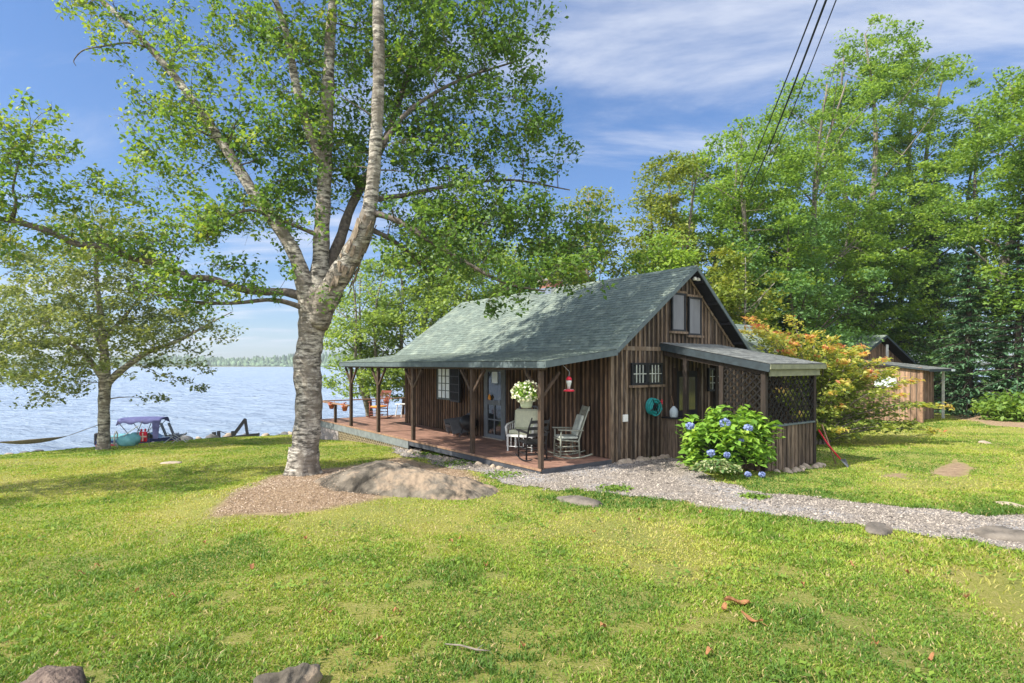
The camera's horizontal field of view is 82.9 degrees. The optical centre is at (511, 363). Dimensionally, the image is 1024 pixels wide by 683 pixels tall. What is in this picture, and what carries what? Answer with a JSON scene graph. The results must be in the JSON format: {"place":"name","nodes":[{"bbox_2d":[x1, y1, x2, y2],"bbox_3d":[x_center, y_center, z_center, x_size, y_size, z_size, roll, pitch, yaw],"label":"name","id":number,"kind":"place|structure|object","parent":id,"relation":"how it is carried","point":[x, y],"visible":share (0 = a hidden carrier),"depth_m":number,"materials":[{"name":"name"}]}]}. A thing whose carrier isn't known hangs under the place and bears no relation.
{"place":"outdoors","nodes":[
{"label":"outdoors","id":0,"kind":"place"},
{"bbox_2d":[0,367,1010,454],"bbox_3d":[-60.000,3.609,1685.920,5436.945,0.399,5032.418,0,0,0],"label":"lake","id":1,"kind":"structure","parent":0,"point":[261,400],"depth_m":48.90,"materials":[{"name":"blue liquid"}]},
{"bbox_2d":[94,416,179,445],"bbox_3d":[-16.640,3.076,25.967,3.549,1.433,1.376,0,0,-14],"label":"motorboat","id":2,"kind":"object","parent":1,"relation":"on","point":[154,435],"visible":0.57,"depth_m":25.52,"materials":[{"name":"white paint"}]},
{"bbox_2d":[0,362,1011,366],"bbox_3d":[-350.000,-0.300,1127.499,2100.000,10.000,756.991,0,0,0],"label":"shore","id":3,"kind":"structure","parent":0,"point":[282,366],"depth_m":758.51,"materials":[{"name":"plant"}]},
{"bbox_2d":[7,351,368,366],"bbox_3d":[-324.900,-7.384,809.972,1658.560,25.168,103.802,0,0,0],"label":"woods","id":4,"kind":"object","parent":3,"relation":"on","point":[283,361],"visible":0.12,"depth_m":786.49,"materials":[{"name":"green plant"}]},
{"bbox_2d":[0,382,1023,682],"bbox_3d":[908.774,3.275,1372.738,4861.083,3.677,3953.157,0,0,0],"label":"ground","id":5,"kind":"structure","parent":0,"point":[952,470],"depth_m":5.96,"materials":[{"name":"plant"}]},
{"bbox_2d":[0,220,91,386],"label":"leafy tree","id":6,"kind":"object","parent":5,"relation":"on","point":[5,238],"visible":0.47,"depth_m":21.48,"materials":[{"name":"green plant"}]},
{"bbox_2d":[0,425,97,443],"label":"hammock","id":7,"kind":"object","parent":6,"relation":"hanging from","point":[33,441],"visible":0.98,"depth_m":21.34,"materials":[{"name":"fabric"}]},
{"bbox_2d":[20,665,86,682],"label":"rock","id":8,"kind":"object","parent":5,"relation":"on","point":[58,674],"visible":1,"depth_m":3.43,"materials":[{"name":"stone"}]},
{"bbox_2d":[111,431,117,446],"bbox_3d":[-14.166,2.841,20.371,0.489,0.975,0.355,0,0,-17],"label":"swim ladder","id":9,"kind":"object","parent":5,"relation":"on","point":[114,437],"visible":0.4,"depth_m":20.50,"materials":[{"name":"metal"}]},
{"bbox_2d":[0,203,248,449],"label":"birch tree","id":10,"kind":"object","parent":5,"relation":"on","point":[103,368],"visible":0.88,"depth_m":19.09,"materials":[{"name":"green plant"}]},
{"bbox_2d":[116,425,140,445],"bbox_3d":[-13.180,2.460,19.933,0.678,0.687,0.601,0,0,32],"label":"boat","id":11,"kind":"object","parent":5,"relation":"on","point":[132,439],"visible":1,"depth_m":19.78,"materials":[{"name":"teal fabric"}]},
{"bbox_2d":[137,429,146,445],"bbox_3d":[-13.432,2.688,21.134,0.393,0.663,0.119,0,0,-11],"label":"life vest","id":12,"kind":"object","parent":5,"relation":"on","point":[143,434],"visible":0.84,"depth_m":21.09,"materials":[{"name":"red fabric"}]},
{"bbox_2d":[160,423,179,442],"bbox_3d":[-13.199,2.643,22.397,0.650,0.765,0.465,0,0,-23],"label":"beach chair","id":13,"kind":"object","parent":5,"relation":"on","point":[164,430],"visible":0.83,"depth_m":22.23,"materials":[{"name":"metal"}]},
{"bbox_2d":[160,461,181,463],"bbox_3d":[-8.610,2.492,14.692,0.515,0.061,0.390,0,0,-15],"label":"rock","id":14,"kind":"object","parent":5,"relation":"on","point":[171,462],"visible":0.87,"depth_m":14.57,"materials":[{"name":"beige stone"}]},
{"bbox_2d":[167,422,187,442],"bbox_3d":[-12.728,2.608,22.110,0.650,0.765,0.465,0,0,-23],"label":"beach chair","id":15,"kind":"object","parent":5,"relation":"on","point":[172,431],"visible":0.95,"depth_m":21.96,"materials":[{"name":"metal"}]},
{"bbox_2d":[180,435,192,440],"bbox_3d":[-14.628,3.370,26.154,0.576,0.338,0.426,0,0,-29],"label":"boulder","id":16,"kind":"object","parent":5,"relation":"on","point":[187,437],"visible":0.44,"depth_m":26.02,"materials":[{"name":"stone"}]},
{"bbox_2d":[205,434,218,437],"bbox_3d":[-13.763,3.340,26.627,0.573,0.309,0.425,0,0,2],"label":"boulder","id":17,"kind":"object","parent":5,"relation":"on","point":[212,436],"visible":0.44,"depth_m":26.49,"materials":[{"name":"stone"}]},
{"bbox_2d":[212,418,259,437],"bbox_3d":[-12.754,3.096,27.192,2.315,1.199,1.315,0,0,0],"label":"dock frame","id":18,"kind":"object","parent":5,"relation":"on","point":[238,428],"visible":0.67,"depth_m":26.61,"materials":[{"name":"metal"}]},
{"bbox_2d":[253,662,322,682],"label":"rock","id":19,"kind":"object","parent":5,"relation":"on","point":[304,672],"visible":1,"depth_m":3.38,"materials":[{"name":"stone"}]},
{"bbox_2d":[0,0,619,476],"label":"birch tree","id":20,"kind":"object","parent":5,"relation":"on","point":[322,282],"visible":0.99,"depth_m":12.33,"materials":[{"name":"green plant"}]},
{"bbox_2d":[210,467,501,515],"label":"leaf litter","id":21,"kind":"object","parent":5,"relation":"on","point":[308,480],"visible":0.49,"depth_m":9.67,"materials":[{"name":"plant"}]},
{"bbox_2d":[322,259,420,415],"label":"birch tree","id":22,"kind":"object","parent":5,"relation":"on","point":[376,302],"visible":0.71,"depth_m":26.96,"materials":[{"name":"green plant"}]},
{"bbox_2d":[313,460,498,499],"bbox_3d":[-2.150,2.233,10.500,4.600,0.924,2.700,0,0,0],"label":"rock ledge","id":23,"kind":"object","parent":5,"relation":"on","point":[389,478],"visible":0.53,"depth_m":9.90,"materials":[{"name":"stone"}]},
{"bbox_2d":[339,228,472,401],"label":"birch tree","id":24,"kind":"object","parent":5,"relation":"on","point":[393,339],"visible":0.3,"depth_m":27.15,"materials":[{"name":"green plant"}]},
{"bbox_2d":[413,451,446,455],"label":"weed clump","id":25,"kind":"object","parent":5,"relation":"on","point":[426,453],"visible":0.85,"depth_m":15.59,"materials":[{"name":"green plant"}]},
{"bbox_2d":[395,220,511,350],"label":"birch tree","id":26,"kind":"object","parent":5,"relation":"on","point":[468,292],"visible":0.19,"depth_m":26.99,"materials":[{"name":"green plant"}]},
{"bbox_2d":[445,643,489,650],"bbox_3d":[-0.301,1.894,3.891,0.323,0.029,0.045,0,0,11],"label":"stick","id":27,"kind":"object","parent":5,"relation":"on","point":[472,648],"visible":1,"depth_m":3.88,"materials":[{"name":"wood"}]},
{"bbox_2d":[456,237,540,301],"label":"birch tree","id":28,"kind":"object","parent":5,"relation":"on","point":[512,249],"visible":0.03,"depth_m":30.35,"materials":[{"name":"green plant"}]},
{"bbox_2d":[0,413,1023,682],"bbox_3d":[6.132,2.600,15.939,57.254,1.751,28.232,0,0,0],"label":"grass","id":29,"kind":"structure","parent":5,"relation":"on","point":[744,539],"depth_m":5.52,"materials":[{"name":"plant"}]},
{"bbox_2d":[501,239,597,295],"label":"leafy tree","id":30,"kind":"object","parent":5,"relation":"on","point":[524,282],"visible":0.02,"depth_m":29.30,"materials":[{"name":"green plant"}]},
{"bbox_2d":[320,265,826,473],"bbox_3d":[1.927,0.250,19.881,11.888,6.060,16.660,0,0,-37],"label":"cabin","id":31,"kind":"object","parent":5,"relation":"on","point":[627,349],"visible":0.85,"depth_m":14.79,"materials":[{"name":"brown wood"}]},
{"bbox_2d":[327,401,334,408],"bbox_3d":[-6.814,1.527,21.752,0.450,0.307,0.372,0,0,0],"label":"flower pot","id":32,"kind":"object","parent":31,"relation":"hanging from","point":[331,406],"visible":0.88,"depth_m":21.71,"materials":[{"name":"ceramic"}]},
{"bbox_2d":[337,402,347,410],"bbox_3d":[-5.978,1.510,20.675,0.362,0.339,0.367,0,0,28],"label":"flower pot","id":33,"kind":"object","parent":31,"relation":"hanging from","point":[344,407],"visible":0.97,"depth_m":20.63,"materials":[{"name":"ceramic"}]},
{"bbox_2d":[366,390,392,418],"bbox_3d":[-5.293,1.616,23.240,0.650,1.123,0.931,0,0,32],"label":"rocking chair","id":34,"kind":"object","parent":31,"relation":"on","point":[385,392],"visible":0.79,"depth_m":23.27,"materials":[{"name":"wood"}]},
{"bbox_2d":[395,403,404,416],"bbox_3d":[-4.394,1.919,24.199,0.800,0.529,0.595,0,0,-37],"label":"side table","id":35,"kind":"object","parent":31,"relation":"on","point":[402,404],"visible":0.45,"depth_m":23.91,"materials":[{"name":"white paint"}]},
{"bbox_2d":[437,369,449,399],"bbox_3d":[-2.260,0.640,19.267,0.060,1.080,0.860,0,0,-37],"label":"window","id":36,"kind":"structure","parent":31,"relation":"in","point":[443,375],"depth_m":19.27,"materials":[{"name":"glass"}]},
{"bbox_2d":[450,369,460,402],"bbox_3d":[-1.815,0.650,18.520,0.060,1.120,0.880,0,0,-25],"label":"shutter","id":37,"kind":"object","parent":31,"relation":"in","point":[455,374],"depth_m":18.47,"materials":[{"name":"wood"}]},
{"bbox_2d":[444,412,469,435],"bbox_3d":[-1.608,1.813,17.904,0.867,0.734,0.562,0,0,-25],"label":"sling chair","id":38,"kind":"object","parent":31,"relation":"on","point":[453,425],"visible":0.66,"depth_m":17.61,"materials":[{"name":"fabric"}]},
{"bbox_2d":[459,415,477,436],"bbox_3d":[-1.309,1.854,17.377,0.531,0.664,0.592,0,0,-37],"label":"covered grill","id":39,"kind":"object","parent":31,"relation":"on","point":[464,421],"visible":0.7,"depth_m":17.18,"materials":[{"name":"black paint"}]},
{"bbox_2d":[483,370,505,440],"bbox_3d":[-0.535,1.123,16.920,0.120,2.125,1.060,0,0,-37],"label":"door","id":40,"kind":"structure","parent":31,"relation":"in","point":[494,380],"depth_m":16.92,"materials":[{"name":"grey paint"}]},
{"bbox_2d":[505,406,537,450],"bbox_3d":[0.309,1.628,14.748,0.787,1.104,0.748,0,0,22],"label":"wicker chair","id":41,"kind":"object","parent":31,"relation":"on","point":[522,420],"visible":0.69,"depth_m":14.81,"materials":[{"name":"wicker"}]},
{"bbox_2d":[510,368,537,407],"bbox_3d":[0.303,0.500,12.301,0.684,0.860,0.665,0,0,0],"label":"flower basket","id":42,"kind":"object","parent":31,"relation":"hanging from","point":[528,398],"visible":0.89,"depth_m":12.18,"materials":[{"name":"white plant"}]},
{"bbox_2d":[515,417,552,461],"bbox_3d":[0.491,1.675,13.104,0.590,1.005,0.931,0,0,-22],"label":"rocking chair","id":43,"kind":"object","parent":31,"relation":"on","point":[526,441],"visible":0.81,"depth_m":12.95,"materials":[{"name":"black paint"}]},
{"bbox_2d":[563,365,574,391],"bbox_3d":[1.196,0.304,12.207,0.243,0.553,0.236,0,0,0],"label":"bird feeder","id":44,"kind":"object","parent":31,"relation":"hanging from","point":[568,381],"visible":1,"depth_m":12.16,"materials":[{"name":"plastic"}]},
{"bbox_2d":[547,405,591,458],"bbox_3d":[1.349,1.576,13.575,0.931,1.202,0.650,0,0,-10],"label":"rocking chair","id":45,"kind":"object","parent":31,"relation":"on","point":[574,435],"visible":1,"depth_m":13.40,"materials":[{"name":"green paint"}]},
{"bbox_2d":[629,363,650,387],"bbox_3d":[3.043,0.265,13.815,0.680,0.590,0.090,0,0,-37],"label":"window","id":46,"kind":"structure","parent":31,"relation":"in","point":[638,371],"depth_m":13.79,"materials":[{"name":"glass"}]},
{"bbox_2d":[645,398,662,415],"bbox_3d":[3.467,1.036,14.048,0.616,0.446,0.205,0,0,-37],"label":"hose reel","id":47,"kind":"object","parent":31,"relation":"attached to","point":[651,404],"visible":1,"depth_m":13.92,"materials":[{"name":"teal plastic"}]},
{"bbox_2d":[648,363,665,386],"bbox_3d":[3.498,0.265,14.158,0.680,0.590,0.090,0,0,-37],"label":"window","id":48,"kind":"structure","parent":31,"relation":"in","point":[655,370],"depth_m":14.15,"materials":[{"name":"glass"}]},
{"bbox_2d":[669,396,677,417],"bbox_3d":[3.952,1.040,14.166,0.210,0.521,0.210,0,0,0],"label":"plastic jug","id":49,"kind":"object","parent":31,"relation":"on","point":[673,411],"visible":1,"depth_m":14.09,"materials":[{"name":"white plastic"}]},
{"bbox_2d":[669,293,687,333],"bbox_3d":[4.229,-1.285,14.705,0.670,1.030,0.090,0,0,-37],"label":"window","id":50,"kind":"structure","parent":31,"relation":"in","point":[678,301],"depth_m":14.71,"materials":[{"name":"glass"}]},
{"bbox_2d":[673,368,699,439],"bbox_3d":[4.493,1.140,14.929,1.040,2.080,0.050,0,0,-37],"label":"door","id":51,"kind":"structure","parent":31,"relation":"in","point":[694,376],"depth_m":14.99,"materials":[{"name":"brown wood"}]},
{"bbox_2d":[686,297,703,337],"bbox_3d":[4.773,-1.215,15.114,0.670,1.050,0.090,0,0,-37],"label":"window","id":52,"kind":"structure","parent":31,"relation":"in","point":[694,304],"depth_m":15.11,"materials":[{"name":"glass"}]},
{"bbox_2d":[707,368,718,390],"bbox_3d":[5.431,0.420,15.628,0.500,0.620,0.060,0,0,-37],"label":"window","id":53,"kind":"structure","parent":31,"relation":"in","point":[710,371],"depth_m":15.53,"materials":[{"name":"glass"}]},
{"bbox_2d":[557,495,602,506],"bbox_3d":[1.090,2.248,9.551,0.507,0.138,1.050,0,0,-42],"label":"flat rock","id":54,"kind":"object","parent":5,"relation":"on","point":[578,500],"visible":0.65,"depth_m":9.37,"materials":[{"name":"stone"}]},
{"bbox_2d":[552,186,641,284],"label":"leafy tree","id":55,"kind":"object","parent":5,"relation":"on","point":[611,254],"visible":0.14,"depth_m":25.64,"materials":[{"name":"green plant"}]},
{"bbox_2d":[618,459,627,463],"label":"field stone","id":56,"kind":"object","parent":5,"relation":"on","point":[623,461],"visible":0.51,"depth_m":13.26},
{"bbox_2d":[636,456,644,460],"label":"field stone","id":57,"kind":"object","parent":5,"relation":"on","point":[641,458],"visible":0.52,"depth_m":13.57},
{"bbox_2d":[614,169,678,275],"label":"leafy tree","id":58,"kind":"object","parent":5,"relation":"on","point":[642,206],"visible":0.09,"depth_m":30.86,"materials":[{"name":"green plant"}]},
{"bbox_2d":[620,226,707,278],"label":"leafy tree","id":59,"kind":"object","parent":5,"relation":"on","point":[667,257],"visible":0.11,"depth_m":25.18,"materials":[{"name":"green plant"}]},
{"bbox_2d":[631,150,710,283],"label":"leafy tree","id":60,"kind":"object","parent":5,"relation":"on","point":[674,174],"visible":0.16,"depth_m":28.58,"materials":[{"name":"green plant"}]},
{"bbox_2d":[388,446,1023,551],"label":"gravel path","id":61,"kind":"structure","parent":5,"relation":"on","point":[676,488],"depth_m":10.03,"materials":[{"name":"gravel"}]},
{"bbox_2d":[417,458,475,468],"bbox_3d":[-1.339,2.363,13.991,1.841,0.141,1.287,0,0,-41],"label":"weed clump","id":62,"kind":"object","parent":61,"relation":"on","point":[463,462],"visible":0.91,"depth_m":13.84,"materials":[{"name":"green plant"}]},
{"bbox_2d":[479,469,527,479],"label":"weed clump","id":63,"kind":"object","parent":61,"relation":"on","point":[505,472],"visible":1,"depth_m":12.01,"materials":[{"name":"green plant"}]},
{"bbox_2d":[596,483,644,492],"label":"weed clump","id":64,"kind":"object","parent":61,"relation":"on","point":[613,487],"visible":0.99,"depth_m":10.51,"materials":[{"name":"green plant"}]},
{"bbox_2d":[736,492,772,499],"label":"weed clump","id":65,"kind":"object","parent":61,"relation":"on","point":[747,495],"visible":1,"depth_m":9.66,"materials":[{"name":"green plant"}]},
{"bbox_2d":[705,646,712,654],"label":"dead leaf","id":66,"kind":"object","parent":5,"relation":"on","point":[708,648],"visible":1,"depth_m":3.72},
{"bbox_2d":[689,459,742,472],"bbox_3d":[4.039,2.009,11.497,1.091,0.283,0.665,0,0,0],"label":"hosta plant","id":67,"kind":"object","parent":5,"relation":"on","point":[721,464],"visible":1,"depth_m":11.38,"materials":[{"name":"green plant"}]},
{"bbox_2d":[721,602,726,609],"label":"dead leaf","id":68,"kind":"object","parent":5,"relation":"on","point":[724,606],"visible":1,"depth_m":4.58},
{"bbox_2d":[658,131,794,296],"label":"leafy tree","id":69,"kind":"object","parent":5,"relation":"on","point":[700,199],"visible":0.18,"depth_m":32.09,"materials":[{"name":"green plant"}]},
{"bbox_2d":[675,404,785,476],"bbox_3d":[4.612,1.639,12.439,2.256,1.555,1.864,0,0,0],"label":"hydrangea bush","id":70,"kind":"object","parent":5,"relation":"on","point":[704,434],"visible":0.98,"depth_m":12.04,"materials":[{"name":"green plant"}]},
{"bbox_2d":[724,596,751,604],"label":"dead leaf","id":71,"kind":"object","parent":5,"relation":"on","point":[730,598],"visible":0.96,"depth_m":4.71,"materials":[{"name":"plant"}]},
{"bbox_2d":[697,243,794,337],"bbox_3d":[9.093,-1.218,24.423,4.643,7.685,5.300,0,0,43],"label":"bush","id":72,"kind":"object","parent":5,"relation":"on","point":[724,283],"visible":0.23,"depth_m":23.93,"materials":[{"name":"green plant"}]},
{"bbox_2d":[741,611,768,626],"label":"dead leaf","id":73,"kind":"object","parent":5,"relation":"on","point":[748,617],"visible":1,"depth_m":4.34,"materials":[{"name":"plant"}]},
{"bbox_2d":[690,108,841,338],"bbox_3d":[12.198,-4.903,28.693,6.946,15.251,7.329,0,0,12],"label":"leafy tree","id":74,"kind":"object","parent":5,"relation":"on","point":[742,219],"visible":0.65,"depth_m":27.90,"materials":[{"name":"green plant"}]},
{"bbox_2d":[762,268,795,334],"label":"spruce tree","id":75,"kind":"object","parent":5,"relation":"on","point":[777,308],"visible":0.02,"depth_m":29.63,"materials":[{"name":"green plant"}]},
{"bbox_2d":[781,467,791,472],"bbox_3d":[5.887,2.280,12.373,0.194,0.142,0.210,0,0,-18],"label":"field stone","id":76,"kind":"object","parent":5,"relation":"on","point":[786,469],"visible":0.52,"depth_m":12.35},
{"bbox_2d":[802,463,812,468],"bbox_3d":[6.643,2.312,13.113,0.222,0.159,0.266,0,0,-13],"label":"field stone","id":77,"kind":"object","parent":5,"relation":"on","point":[806,465],"visible":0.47,"depth_m":13.02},
{"bbox_2d":[727,209,892,395],"bbox_3d":[13.744,-2.445,27.588,8.141,10.195,8.134,0,0,0],"label":"leafy tree","id":78,"kind":"object","parent":5,"relation":"on","point":[809,291],"visible":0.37,"depth_m":26.62,"materials":[{"name":"green plant"}]},
{"bbox_2d":[734,61,906,335],"bbox_3d":[16.075,-6.492,32.178,8.245,18.488,9.321,0,0,0],"label":"leafy tree","id":79,"kind":"object","parent":5,"relation":"on","point":[838,158],"visible":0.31,"depth_m":30.96,"materials":[{"name":"green plant"}]},
{"bbox_2d":[818,424,848,466],"bbox_3d":[7.426,1.888,13.431,0.640,0.955,0.176,0,0,39],"label":"shovel","id":80,"kind":"object","parent":5,"relation":"on","point":[844,461],"visible":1,"depth_m":13.49,"materials":[{"name":"red metal"}]},
{"bbox_2d":[801,283,867,333],"bbox_3d":[17.372,-1.062,36.062,8.114,7.904,7.940,0,0,38],"label":"bush","id":81,"kind":"object","parent":5,"relation":"on","point":[843,309],"visible":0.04,"depth_m":34.07,"materials":[{"name":"green plant"}]},
{"bbox_2d":[738,314,954,444],"bbox_3d":[9.887,0.430,17.060,6.461,3.972,3.176,0,0,0],"label":"shrub","id":82,"kind":"object","parent":5,"relation":"on","point":[838,379],"visible":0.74,"depth_m":16.86,"materials":[{"name":"yellow plant"}]},
{"bbox_2d":[793,182,950,359],"bbox_3d":[21.552,-4.344,36.939,10.001,14.231,9.097,0,0,0],"label":"leafy tree","id":83,"kind":"object","parent":5,"relation":"on","point":[906,272],"visible":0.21,"depth_m":35.03,"materials":[{"name":"green plant"}]},
{"bbox_2d":[802,335,954,422],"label":"outbuilding","id":84,"kind":"structure","parent":5,"relation":"on","point":[905,362],"depth_m":25.03,"materials":[{"name":"brown wood"}]},
{"bbox_2d":[874,377,896,386],"bbox_3d":[15.979,0.768,24.824,0.060,0.450,0.850,0,0,-37],"label":"window","id":85,"kind":"structure","parent":84,"relation":"in","point":[891,379],"depth_m":24.78,"materials":[{"name":"white paint"}]},
{"bbox_2d":[865,522,892,536],"bbox_3d":[4.906,2.199,7.756,0.332,0.109,0.726,0,0,38],"label":"flat rock","id":86,"kind":"object","parent":5,"relation":"on","point":[878,528],"visible":0.87,"depth_m":7.60,"materials":[{"name":"stone"}]},
{"bbox_2d":[775,13,997,346],"bbox_3d":[23.888,-9.881,38.556,11.801,25.350,12.023,0,0,-19],"label":"leafy tree","id":87,"kind":"object","parent":5,"relation":"on","point":[877,85],"visible":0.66,"depth_m":35.86,"materials":[{"name":"green plant"}]},
{"bbox_2d":[834,281,955,342],"bbox_3d":[24.702,-1.924,41.654,10.856,9.320,12.529,0,0,32],"label":"bush","id":88,"kind":"object","parent":5,"relation":"on","point":[911,323],"visible":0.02,"depth_m":37.80,"materials":[{"name":"green plant"}]},
{"bbox_2d":[830,184,995,376],"bbox_3d":[25.759,-4.536,38.392,9.808,14.393,9.946,0,0,31],"label":"leafy tree","id":89,"kind":"object","parent":5,"relation":"on","point":[909,314],"visible":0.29,"depth_m":35.68,"materials":[{"name":"green plant"}]},
{"bbox_2d":[927,652,933,660],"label":"dead leaf","id":90,"kind":"object","parent":5,"relation":"on","point":[930,657],"visible":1,"depth_m":3.77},
{"bbox_2d":[861,54,1000,320],"bbox_3d":[28.551,-9.354,39.506,8.626,24.274,8.931,0,0,0],"label":"leafy tree","id":91,"kind":"object","parent":5,"relation":"on","point":[907,139],"visible":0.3,"depth_m":38.63,"materials":[{"name":"green plant"}]},
{"bbox_2d":[887,274,994,382],"bbox_3d":[28.680,-1.735,40.856,13.241,8.873,10.977,0,0,36],"label":"bush","id":92,"kind":"object","parent":5,"relation":"on","point":[985,368],"visible":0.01,"depth_m":38.14,"materials":[{"name":"green plant"}]},
{"bbox_2d":[891,165,992,401],"bbox_3d":[26.720,-4.969,36.802,6.540,16.090,6.272,0,0,0],"label":"spruce tree","id":93,"kind":"object","parent":5,"relation":"on","point":[939,264],"visible":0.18,"depth_m":36.67,"materials":[{"name":"green plant"}]},
{"bbox_2d":[892,314,1023,400],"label":"bush","id":94,"kind":"object","parent":5,"relation":"on","point":[917,356],"visible":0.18,"depth_m":33.00,"materials":[{"name":"green plant"}]},
{"bbox_2d":[906,110,1023,397],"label":"leafy tree","id":95,"kind":"object","parent":5,"relation":"on","point":[969,189],"visible":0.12,"depth_m":37.22,"materials":[{"name":"green plant"}]},
{"bbox_2d":[913,65,1023,395],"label":"leafy tree","id":96,"kind":"object","parent":5,"relation":"on","point":[984,144],"visible":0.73,"depth_m":27.22,"materials":[{"name":"green plant"}]},
{"bbox_2d":[926,241,1019,417],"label":"spruce tree","id":97,"kind":"object","parent":5,"relation":"on","point":[969,344],"visible":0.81,"depth_m":27.32,"materials":[{"name":"green plant"}]},
{"bbox_2d":[978,440,991,443],"bbox_3d":[14.054,2.323,17.225,0.242,0.103,0.368,0,0,-22],"label":"rock","id":98,"kind":"object","parent":5,"relation":"on","point":[984,441],"visible":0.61,"depth_m":17.17,"materials":[{"name":"beige stone"}]},
{"bbox_2d":[947,222,1023,415],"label":"spruce tree","id":99,"kind":"object","parent":5,"relation":"on","point":[1016,346],"visible":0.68,"depth_m":26.03,"materials":[{"name":"green plant"}]},
{"bbox_2d":[962,73,1023,334],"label":"leafy tree","id":100,"kind":"object","parent":5,"relation":"on","point":[1006,133],"visible":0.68,"depth_m":25.68,"materials":[{"name":"green plant"}]},
{"bbox_2d":[967,526,1023,542],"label":"flat rock","id":101,"kind":"object","parent":5,"relation":"on","point":[1002,533],"visible":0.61,"depth_m":7.39,"materials":[{"name":"stone"}]},
{"bbox_2d":[968,389,1023,421],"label":"bush","id":102,"kind":"object","parent":5,"relation":"on","point":[1003,407],"visible":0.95,"depth_m":24.14,"materials":[{"name":"green plant"}]},
{"bbox_2d":[995,501,1023,507],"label":"rock","id":103,"kind":"object","parent":5,"relation":"on","point":[1014,504],"visible":0.5,"depth_m":9.34,"materials":[{"name":"beige stone"}]},
{"bbox_2d":[1005,367,1023,391],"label":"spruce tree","id":104,"kind":"object","parent":5,"relation":"on","point":[1021,369],"visible":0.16,"depth_m":25.57,"materials":[{"name":"green plant"}]},
{"bbox_3d":[12.293,-3.123,31.000,1.400,11.884,0.320,0,0,0],"label":"utility pole","id":105,"kind":"object","parent":5,"relation":"on","visible":0},
{"bbox_2d":[738,0,817,190],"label":"overhead wire","id":106,"kind":"object","parent":105,"relation":"attached to","point":[784,82],"visible":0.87,"depth_m":14.26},
{"bbox_2d":[748,0,826,193],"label":"overhead wire","id":107,"kind":"object","parent":105,"relation":"attached to","point":[817,22],"visible":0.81,"depth_m":14.29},
{"bbox_2d":[757,0,836,189],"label":"overhead wire","id":108,"kind":"object","parent":105,"relation":"attached to","point":[804,80],"visible":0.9,"depth_m":14.21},
{"bbox_2d":[0,0,1023,363],"label":"sky","id":109,"kind":"structure","parent":0,"point":[638,81],"materials":[{"name":"blue"}]}
]}

